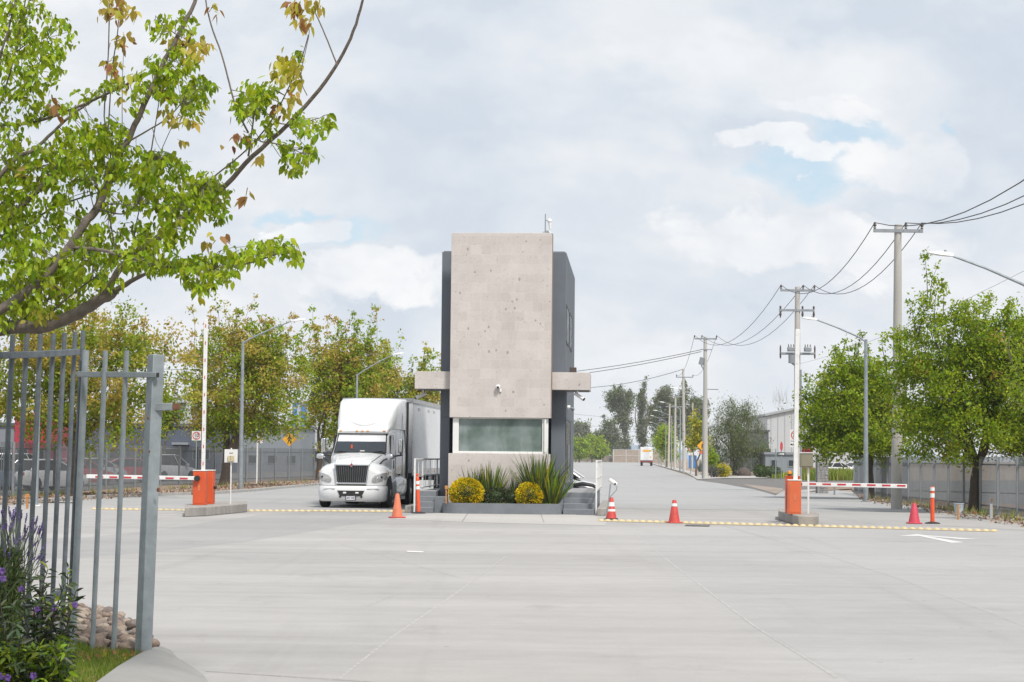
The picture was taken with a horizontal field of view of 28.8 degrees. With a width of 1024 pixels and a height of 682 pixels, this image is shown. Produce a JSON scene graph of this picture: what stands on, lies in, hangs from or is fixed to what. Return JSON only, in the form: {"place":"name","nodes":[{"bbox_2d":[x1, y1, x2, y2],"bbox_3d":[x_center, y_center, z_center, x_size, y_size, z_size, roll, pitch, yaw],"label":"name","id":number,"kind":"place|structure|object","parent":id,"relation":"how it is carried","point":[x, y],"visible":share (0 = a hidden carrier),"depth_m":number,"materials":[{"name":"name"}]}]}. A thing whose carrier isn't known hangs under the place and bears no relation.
{"place":"outdoors","nodes":[
{"label":"outdoors","id":0,"kind":"place"},
{"bbox_2d":[1,471,314,494],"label":"parking ground","id":1,"kind":"structure","parent":0,"point":[191,482],"depth_m":143.97,"materials":[{"name":"grey concrete"}]},
{"bbox_2d":[0,423,14,452],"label":"shop building","id":2,"kind":"structure","parent":1,"relation":"on","point":[2,433],"depth_m":157.80,"materials":[{"name":"white stone"}]},
{"bbox_2d":[14,413,74,456],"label":"shop building","id":3,"kind":"structure","parent":1,"relation":"on","point":[17,434],"depth_m":149.85,"materials":[{"name":"red metal"}]},
{"bbox_2d":[8,459,86,489],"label":"parked car","id":4,"kind":"object","parent":1,"relation":"on","point":[41,471],"visible":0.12,"depth_m":90.88,"materials":[{"name":"white paint"}]},
{"bbox_2d":[85,423,236,473],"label":"office building","id":5,"kind":"structure","parent":1,"relation":"on","point":[178,439],"depth_m":171.78,"materials":[{"name":"grey stone"}]},
{"bbox_2d":[141,454,194,480],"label":"parked car","id":6,"kind":"object","parent":1,"relation":"on","point":[172,460],"visible":0.07,"depth_m":127.16,"materials":[{"name":"silver metal"}]},
{"bbox_2d":[238,425,316,471],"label":"factory building","id":7,"kind":"structure","parent":1,"relation":"on","point":[306,442],"depth_m":199.72,"materials":[{"name":"grey metal"}]},
{"bbox_2d":[0,502,404,523],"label":"lane","id":8,"kind":"structure","parent":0,"point":[88,513],"depth_m":64.36,"materials":[{"name":"concrete"}]},
{"bbox_2d":[6,512,431,558],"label":"lane","id":9,"kind":"structure","parent":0,"point":[251,528],"depth_m":45.62,"materials":[{"name":"grey concrete"}]},
{"bbox_2d":[389,493,405,517],"bbox_3d":[-3.289,4.722,57.092,0.449,0.695,0.440,1,-3,-11],"label":"traffic cone","id":10,"kind":"object","parent":9,"relation":"on","point":[397,511],"visible":1,"depth_m":57.00,"materials":[{"name":"orange plastic"}]},
{"bbox_2d":[413,458,439,511],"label":"railing","id":11,"kind":"object","parent":9,"relation":"on","point":[429,475],"visible":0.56,"depth_m":65.48,"materials":[{"name":"white metal"}]},
{"bbox_2d":[59,462,954,512],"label":"road","id":12,"kind":"structure","parent":0,"point":[646,486],"depth_m":90.92,"materials":[{"name":"grey concrete"}]},
{"bbox_2d":[0,483,319,504],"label":"kerb","id":13,"kind":"structure","parent":12,"relation":"on","point":[224,491],"depth_m":88.33,"materials":[{"name":"concrete"}]},
{"bbox_2d":[0,442,331,495],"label":"palisade fence","id":14,"kind":"object","parent":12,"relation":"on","point":[187,458],"visible":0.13,"depth_m":106.51,"materials":[{"name":"grey metal"}]},
{"bbox_2d":[316,398,439,507],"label":"semi truck","id":15,"kind":"object","parent":12,"relation":"on","point":[380,445],"visible":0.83,"depth_m":69.78,"materials":[{"name":"white paint"}]},
{"bbox_2d":[573,469,601,493],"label":"parked car","id":16,"kind":"object","parent":12,"relation":"on","point":[577,477],"visible":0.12,"depth_m":75.87,"materials":[{"name":"white paint"}]},
{"bbox_2d":[640,447,652,465],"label":"box lorry","id":17,"kind":"object","parent":12,"relation":"on","point":[646,455],"visible":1,"depth_m":429.29,"materials":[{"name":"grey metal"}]},
{"bbox_2d":[779,285,815,481],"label":"utility pole","id":18,"kind":"object","parent":12,"relation":"on","point":[791,355],"visible":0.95,"depth_m":110.03,"materials":[{"name":"concrete"}]},
{"bbox_2d":[703,195,1023,344],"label":"overhead wire","id":19,"kind":"object","parent":18,"relation":"attached to","point":[886,250],"visible":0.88,"depth_m":77.07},
{"bbox_2d":[801,316,869,501],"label":"street lamp","id":20,"kind":"object","parent":12,"relation":"on","point":[865,480],"visible":0.97,"depth_m":85.21,"materials":[{"name":"metal"}]},
{"bbox_2d":[873,222,923,508],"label":"utility pole","id":21,"kind":"object","parent":12,"relation":"on","point":[896,466],"visible":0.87,"depth_m":73.36,"materials":[{"name":"concrete"}]},
{"bbox_2d":[0,0,1023,461],"label":"sky","id":22,"kind":"structure","parent":0,"point":[689,162],"materials":[{"name":"white"}]},
{"bbox_2d":[51,459,1023,502],"bbox_3d":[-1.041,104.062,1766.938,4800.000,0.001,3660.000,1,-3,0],"label":"ground","id":23,"kind":"structure","parent":0,"point":[1011,473],"depth_m":323.75,"materials":[{"name":"soil"}]},
{"bbox_2d":[0,477,317,499],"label":"verge","id":24,"kind":"structure","parent":23,"relation":"on","point":[216,483],"depth_m":104.69,"materials":[{"name":"brown plant"}]},
{"bbox_2d":[0,292,202,495],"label":"street tree","id":25,"kind":"object","parent":24,"relation":"on","point":[101,340],"visible":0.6,"depth_m":79.19,"materials":[{"name":"green plant"}]},
{"bbox_2d":[168,283,321,484],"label":"street tree","id":26,"kind":"object","parent":24,"relation":"on","point":[262,380],"visible":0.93,"depth_m":108.60,"materials":[{"name":"green plant"}]},
{"bbox_2d":[238,318,305,489],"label":"street lamp","id":27,"kind":"object","parent":24,"relation":"on","point":[240,478],"visible":0.88,"depth_m":95.67,"materials":[{"name":"metal"}]},
{"bbox_2d":[291,303,405,479],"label":"street tree","id":28,"kind":"object","parent":24,"relation":"on","point":[344,363],"visible":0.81,"depth_m":135.18,"materials":[{"name":"green plant"}]},
{"bbox_2d":[332,335,440,426],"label":"street tree","id":29,"kind":"object","parent":24,"relation":"on","point":[413,392],"visible":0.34,"depth_m":151.56,"materials":[{"name":"green plant"}]},
{"bbox_2d":[12,478,1023,522],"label":"weeds","id":30,"kind":"object","parent":24,"relation":"on","point":[948,508],"visible":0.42,"depth_m":76.92,"materials":[{"name":"green plant"}]},
{"bbox_2d":[140,382,190,453],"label":"background tree","id":31,"kind":"object","parent":23,"relation":"on","point":[171,424],"visible":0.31,"depth_m":149.51,"materials":[{"name":"green plant"}]},
{"bbox_2d":[0,503,1023,681],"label":"forecourt","id":32,"kind":"structure","parent":23,"relation":"on","point":[294,606],"depth_m":28.76,"materials":[{"name":"concrete"}]},
{"bbox_2d":[35,392,41,506],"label":"steel pole","id":33,"kind":"object","parent":32,"relation":"on","point":[37,491],"visible":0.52,"depth_m":65.31,"materials":[{"name":"grey metal"}]},
{"bbox_2d":[4,608,130,650],"bbox_3d":[-5.306,2.716,17.208,5.389,0.001,19.397,2,-4,-26],"label":"garden bed","id":34,"kind":"object","parent":32,"relation":"on","point":[128,631],"depth_m":19.72,"materials":[{"name":"brown soil"}]},
{"bbox_2d":[0,567,75,681],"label":"flowering shrub","id":35,"kind":"object","parent":34,"relation":"on","point":[9,634],"visible":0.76,"depth_m":12.54,"materials":[{"name":"green plant"}]},
{"bbox_2d":[0,639,78,681],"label":"ground cover","id":36,"kind":"object","parent":34,"relation":"on","point":[45,651],"visible":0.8,"depth_m":12.57,"materials":[{"name":"green plant"}]},
{"bbox_2d":[22,638,142,681],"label":"lawn","id":37,"kind":"structure","parent":34,"relation":"on","point":[93,668],"depth_m":16.12,"materials":[{"name":"plant"}]},
{"bbox_2d":[0,506,47,645],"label":"lavender plant","id":38,"kind":"object","parent":37,"relation":"on","point":[9,555],"visible":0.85,"depth_m":14.57,"materials":[{"name":"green plant"}]},
{"bbox_2d":[0,330,84,644],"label":"tube fence","id":39,"kind":"object","parent":37,"relation":"on","point":[52,353],"visible":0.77,"depth_m":18.31,"materials":[{"name":"metal"}]},
{"bbox_2d":[3,560,85,658],"bbox_3d":[-3.329,2.057,14.055,0.636,1.002,0.530,1,-3,0],"label":"flowering shrub","id":40,"kind":"object","parent":37,"relation":"on","point":[47,634],"visible":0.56,"depth_m":14.04,"materials":[{"name":"green plant"}]},
{"bbox_2d":[66,350,179,653],"bbox_3d":[-3.500,1.417,17.659,1.324,2.703,0.228,-2,-4,35],"label":"tube fence","id":41,"kind":"object","parent":34,"relation":"on","point":[155,406],"visible":0.93,"depth_m":17.50,"materials":[{"name":"metal"}]},
{"bbox_2d":[0,0,363,341],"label":"maple tree","id":42,"kind":"object","parent":34,"relation":"on","point":[202,194],"visible":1,"depth_m":15.54,"materials":[{"name":"green plant"}]},
{"bbox_2d":[97,646,207,681],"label":"kerb","id":43,"kind":"structure","parent":32,"relation":"on","point":[159,664],"depth_m":15.64,"materials":[{"name":"concrete"}]},
{"bbox_2d":[184,501,246,516],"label":"barrier island","id":44,"kind":"structure","parent":32,"relation":"on","point":[217,508],"depth_m":58.28,"materials":[{"name":"concrete"}]},
{"bbox_2d":[86,470,208,504],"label":"barrier gate","id":45,"kind":"structure","parent":44,"relation":"on","point":[199,478],"depth_m":58.66,"materials":[{"name":"metal"}]},
{"bbox_2d":[201,319,216,503],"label":"barrier gate","id":46,"kind":"structure","parent":44,"relation":"on","point":[212,487],"depth_m":60.04,"materials":[{"name":"white metal"}]},
{"bbox_2d":[224,448,237,503],"bbox_3d":[-8.529,4.091,60.353,0.400,1.695,0.117,0,-3,4],"label":"notice sign","id":47,"kind":"object","parent":44,"relation":"on","point":[231,455],"visible":1,"depth_m":60.38,"materials":[{"name":"white metal"}]},
{"bbox_2d":[394,513,606,524],"bbox_3d":[-0.382,5.141,57.826,5.993,0.001,10.860,1,-3,0],"label":"apron","id":48,"kind":"object","parent":32,"relation":"on","point":[565,519],"visible":0.89,"depth_m":57.24,"materials":[{"name":"concrete"}]},
{"bbox_2d":[416,488,438,512],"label":"staircase","id":49,"kind":"structure","parent":48,"relation":"on","point":[427,496],"depth_m":62.95,"materials":[{"name":"grey paint"}]},
{"bbox_2d":[434,496,447,512],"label":"plinth block","id":50,"kind":"structure","parent":48,"relation":"on","point":[438,503],"depth_m":62.77,"materials":[{"name":"grey paint"}]},
{"bbox_2d":[443,502,562,514],"bbox_3d":[-0.291,5.252,62.515,3.770,0.330,1.346,0,-3,4],"label":"planter","id":51,"kind":"object","parent":48,"relation":"on","point":[498,508],"visible":0.98,"depth_m":61.86,"materials":[{"name":"grey paint"}]},
{"bbox_2d":[448,477,484,502],"bbox_3d":[-1.419,4.757,62.586,1.222,1.008,1.171,1,-3,0],"label":"round shrub","id":52,"kind":"object","parent":51,"relation":"in","point":[464,490],"visible":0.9,"depth_m":62.30,"materials":[{"name":"yellow plant"}]},
{"bbox_2d":[470,460,509,501],"bbox_3d":[-0.733,4.487,62.896,1.420,1.492,1.312,-2,-4,36],"label":"flax plant","id":53,"kind":"object","parent":51,"relation":"on","point":[488,479],"visible":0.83,"depth_m":62.77,"materials":[{"name":"green plant"}]},
{"bbox_2d":[483,486,508,502],"bbox_3d":[-0.510,4.904,62.683,1.036,0.724,0.736,1,-3,0],"label":"shrub","id":54,"kind":"object","parent":51,"relation":"in","point":[492,496],"visible":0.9,"depth_m":62.51,"materials":[{"name":"green plant"}]},
{"bbox_2d":[515,482,543,503],"bbox_3d":[0.542,4.819,62.313,0.956,0.888,0.909,1,-3,0],"label":"round shrub","id":55,"kind":"object","parent":51,"relation":"in","point":[527,493],"visible":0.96,"depth_m":62.09,"materials":[{"name":"yellow plant"}]},
{"bbox_2d":[508,450,570,502],"bbox_3d":[0.915,4.301,62.743,1.898,1.879,2.001,-3,-5,44],"label":"flax plant","id":56,"kind":"object","parent":51,"relation":"on","point":[542,473],"visible":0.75,"depth_m":62.45,"materials":[{"name":"green plant"}]},
{"bbox_2d":[525,464,575,503],"bbox_3d":[1.253,4.494,62.520,1.843,1.476,1.748,1,-3,0],"label":"flax plant","id":57,"kind":"object","parent":51,"relation":"on","point":[554,493],"visible":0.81,"depth_m":62.29,"materials":[{"name":"green plant"}]},
{"bbox_2d":[415,233,590,502],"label":"guardhouse","id":58,"kind":"structure","parent":32,"relation":"on","point":[508,315],"depth_m":63.56,"materials":[{"name":"grey concrete"}]},
{"bbox_2d":[453,417,547,453],"bbox_3d":[-0.369,3.020,63.465,3.046,1.139,0.210,0,-3,4],"label":"window","id":59,"kind":"structure","parent":58,"relation":"in","point":[470,435],"depth_m":63.49,"materials":[{"name":"clear glass"}]},
{"bbox_2d":[565,418,570,489],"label":"side door","id":60,"kind":"structure","parent":58,"relation":"in","point":[567,425],"depth_m":66.68,"materials":[{"name":"grey metal"}]},
{"bbox_2d":[336,536,809,681],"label":"forecourt slab","id":61,"kind":"structure","parent":32,"relation":"attached to","point":[550,609],"depth_m":20.49,"materials":[{"name":"concrete"}]},
{"bbox_2d":[563,488,599,514],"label":"staircase","id":62,"kind":"structure","parent":32,"relation":"on","point":[579,501],"depth_m":62.65,"materials":[{"name":"grey paint"}]},
{"bbox_2d":[595,460,601,514],"bbox_3d":[2.914,4.842,66.726,0.050,1.700,9.500,0,-3,4],"label":"railing","id":63,"kind":"object","parent":32,"relation":"on","point":[598,474],"visible":1,"depth_m":64.44,"materials":[{"name":"white metal"}]},
{"bbox_2d":[327,529,990,678],"bbox_3d":[0.864,3.747,33.485,10.147,0.001,35.041,1,-3,0],"label":"pavement joint","id":64,"kind":"object","parent":32,"relation":"on","point":[414,621],"visible":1,"depth_m":23.74,"materials":[{"name":"grey concrete"}]},
{"bbox_2d":[778,508,818,525],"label":"barrier island","id":65,"kind":"structure","parent":32,"relation":"on","point":[805,518],"depth_m":54.88,"materials":[{"name":"concrete"}]},
{"bbox_2d":[799,452,813,513],"bbox_3d":[8.281,3.998,56.071,0.390,1.720,0.300,0,-3,4],"label":"control box","id":66,"kind":"object","parent":65,"relation":"on","point":[805,459],"visible":1,"depth_m":55.98,"materials":[{"name":"white metal"}]},
{"bbox_2d":[604,520,995,531],"bbox_3d":[7.378,4.973,53.638,11.556,0.001,0.833,-1,-4,28],"label":"road marking","id":67,"kind":"object","parent":32,"relation":"on","point":[802,526],"visible":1,"depth_m":53.14,"materials":[{"name":"yellow paint"}]},
{"bbox_2d":[666,500,682,522],"bbox_3d":[4.486,4.711,55.036,0.388,0.635,0.380,1,-3,-12],"label":"traffic cone","id":68,"kind":"object","parent":67,"relation":"on","point":[674,516],"visible":1,"depth_m":54.94,"materials":[{"name":"red plastic"}]},
{"bbox_2d":[632,529,1023,681],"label":"forecourt slab","id":69,"kind":"structure","parent":32,"relation":"attached to","point":[851,622],"depth_m":23.35,"materials":[{"name":"concrete"}]},
{"bbox_2d":[727,526,1023,625],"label":"forecourt slab","id":70,"kind":"structure","parent":32,"relation":"attached to","point":[984,571],"depth_m":37.13,"materials":[{"name":"concrete"}]},
{"bbox_2d":[906,503,921,523],"bbox_3d":[11.426,4.896,56.560,0.407,0.580,0.399,0,-3,3],"label":"traffic cone","id":71,"kind":"object","parent":32,"relation":"on","point":[914,518],"visible":1,"depth_m":56.46,"materials":[{"name":"red plastic"}]},
{"bbox_2d":[925,486,939,523],"bbox_3d":[11.981,4.675,56.736,0.440,1.055,0.440,1,-3,0],"label":"delineator post","id":72,"kind":"object","parent":32,"relation":"on","point":[932,507],"visible":1,"depth_m":56.69,"materials":[{"name":"orange plastic"}]},
{"bbox_2d":[927,250,1023,285],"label":"street lamp","id":73,"kind":"object","parent":32,"relation":"on","point":[943,253],"visible":1,"depth_m":52.17,"materials":[{"name":"metal"}]},
{"bbox_2d":[0,479,1023,526],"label":"fallen leaves","id":74,"kind":"object","parent":23,"relation":"on","point":[963,513],"visible":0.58,"depth_m":76.95,"materials":[{"name":"brown plant"}]},
{"bbox_2d":[573,432,596,462],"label":"bush","id":75,"kind":"object","parent":23,"relation":"on","point":[582,448],"visible":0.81,"depth_m":636.93,"materials":[{"name":"green plant"}]},
{"bbox_2d":[574,418,596,437],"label":"eucalyptus tree","id":76,"kind":"object","parent":23,"relation":"on","point":[580,426],"visible":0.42,"depth_m":897.04,"materials":[{"name":"green plant"}]},
{"bbox_2d":[579,432,605,462],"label":"bush","id":77,"kind":"object","parent":23,"relation":"on","point":[599,443],"visible":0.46,"depth_m":647.33,"materials":[{"name":"green plant"}]},
{"bbox_2d":[590,414,625,455],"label":"eucalyptus tree","id":78,"kind":"object","parent":23,"relation":"on","point":[608,430],"visible":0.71,"depth_m":732.71,"materials":[{"name":"green plant"}]},
{"bbox_2d":[602,383,637,449],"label":"eucalyptus tree","id":79,"kind":"object","parent":23,"relation":"on","point":[619,401],"visible":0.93,"depth_m":743.41,"materials":[{"name":"green plant"}]},
{"bbox_2d":[633,375,649,448],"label":"eucalyptus tree","id":80,"kind":"object","parent":23,"relation":"on","point":[642,409],"visible":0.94,"depth_m":748.93,"materials":[{"name":"green plant"}]},
{"bbox_2d":[613,449,677,462],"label":"boundary wall","id":81,"kind":"structure","parent":23,"relation":"on","point":[622,455],"depth_m":716.80,"materials":[{"name":"beige concrete"}]},
{"bbox_2d":[648,422,681,466],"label":"young tree","id":82,"kind":"object","parent":23,"relation":"on","point":[660,441],"visible":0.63,"depth_m":371.02,"materials":[{"name":"green plant"}]},
{"bbox_2d":[644,384,686,449],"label":"eucalyptus tree","id":83,"kind":"object","parent":23,"relation":"on","point":[663,396],"visible":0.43,"depth_m":758.39,"materials":[{"name":"green plant"}]},
{"bbox_2d":[668,380,714,440],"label":"eucalyptus tree","id":84,"kind":"object","parent":23,"relation":"on","point":[699,405],"visible":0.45,"depth_m":738.35,"materials":[{"name":"green plant"}]},
{"bbox_2d":[682,408,714,475],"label":"young tree","id":85,"kind":"object","parent":23,"relation":"on","point":[694,441],"visible":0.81,"depth_m":195.54,"materials":[{"name":"green plant"}]},
{"bbox_2d":[653,463,768,478],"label":"footpath","id":86,"kind":"structure","parent":23,"relation":"on","point":[698,476],"depth_m":190.69,"materials":[{"name":"concrete"}]},
{"bbox_2d":[676,369,692,472],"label":"utility pole","id":87,"kind":"object","parent":86,"relation":"on","point":[683,429],"visible":0.98,"depth_m":235.71,"materials":[{"name":"concrete"}]},
{"bbox_2d":[694,335,717,478],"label":"utility pole","id":88,"kind":"object","parent":86,"relation":"on","point":[703,360],"visible":0.96,"depth_m":171.81,"materials":[{"name":"concrete"}]},
{"bbox_2d":[676,179,1023,375],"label":"overhead wire","id":89,"kind":"object","parent":88,"relation":"attached to","point":[864,239],"visible":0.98,"depth_m":72.41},
{"bbox_2d":[694,203,1023,375],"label":"overhead wire","id":90,"kind":"object","parent":88,"relation":"attached to","point":[888,265],"visible":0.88,"depth_m":80.88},
{"bbox_2d":[758,452,792,471],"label":"gate house","id":91,"kind":"structure","parent":86,"relation":"on","point":[768,459],"depth_m":204.63,"materials":[{"name":"white paint"}]},
{"bbox_2d":[708,446,721,476],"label":"young tree","id":92,"kind":"object","parent":23,"relation":"on","point":[713,458],"visible":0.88,"depth_m":182.45,"materials":[{"name":"green plant"}]},
{"bbox_2d":[678,466,752,475],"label":"planting bed","id":93,"kind":"object","parent":23,"relation":"on","point":[687,468],"visible":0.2,"depth_m":257.56,"materials":[{"name":"soil"}]},
{"bbox_2d":[695,390,773,474],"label":"pepper tree","id":94,"kind":"object","parent":93,"relation":"on","point":[739,421],"visible":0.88,"depth_m":207.21,"materials":[{"name":"green plant"}]},
{"bbox_2d":[730,430,770,470],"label":"factory building","id":95,"kind":"structure","parent":23,"relation":"on","point":[767,435],"depth_m":269.65,"materials":[{"name":"grey metal"}]},
{"bbox_2d":[748,408,850,467],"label":"warehouse","id":96,"kind":"structure","parent":23,"relation":"on","point":[780,425],"depth_m":329.72,"materials":[{"name":"white metal"}]},
{"bbox_2d":[809,487,1023,515],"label":"verge","id":97,"kind":"structure","parent":23,"relation":"on","point":[876,498],"depth_m":84.11,"materials":[{"name":"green plant"}]},
{"bbox_2d":[783,329,918,498],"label":"street tree","id":98,"kind":"object","parent":97,"relation":"on","point":[839,414],"visible":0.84,"depth_m":90.06,"materials":[{"name":"green plant"}]},
{"bbox_2d":[853,457,1023,516],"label":"palisade fence","id":99,"kind":"object","parent":97,"relation":"on","point":[1001,484],"visible":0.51,"depth_m":74.44,"materials":[{"name":"grey metal"}]},
{"bbox_2d":[869,246,1023,512],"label":"street tree","id":100,"kind":"object","parent":97,"relation":"on","point":[949,417],"visible":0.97,"depth_m":68.55,"materials":[{"name":"green plant"}]},
{"bbox_2d":[989,313,1023,426],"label":"street tree","id":101,"kind":"object","parent":23,"relation":"on","point":[1016,368],"visible":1,"depth_m":60.34,"materials":[{"name":"green plant"}]},
{"bbox_2d":[699,478,852,494],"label":"side road","id":102,"kind":"structure","parent":0,"point":[775,483],"depth_m":149.85,"materials":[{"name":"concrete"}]},
{"bbox_2d":[802,467,852,480],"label":"weeds","id":103,"kind":"object","parent":102,"relation":"on","point":[839,474],"visible":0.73,"depth_m":168.88,"materials":[{"name":"green plant"}]},
{"bbox_2d":[787,329,801,513],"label":"barrier gate","id":104,"kind":"structure","parent":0,"point":[794,495],"depth_m":55.47,"materials":[{"name":"white metal"}]},
{"bbox_2d":[815,454,827,492],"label":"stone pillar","id":105,"kind":"structure","parent":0,"point":[821,472],"depth_m":105.34,"materials":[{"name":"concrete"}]},
{"bbox_2d":[784,471,906,512],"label":"barrier gate","id":106,"kind":"structure","parent":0,"point":[822,484],"depth_m":56.65,"materials":[{"name":"orange metal"}]},
{"bbox_2d":[912,480,1023,504],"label":"soil bed","id":107,"kind":"object","parent":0,"point":[1012,489],"depth_m":119.77,"materials":[{"name":"brown soil"}]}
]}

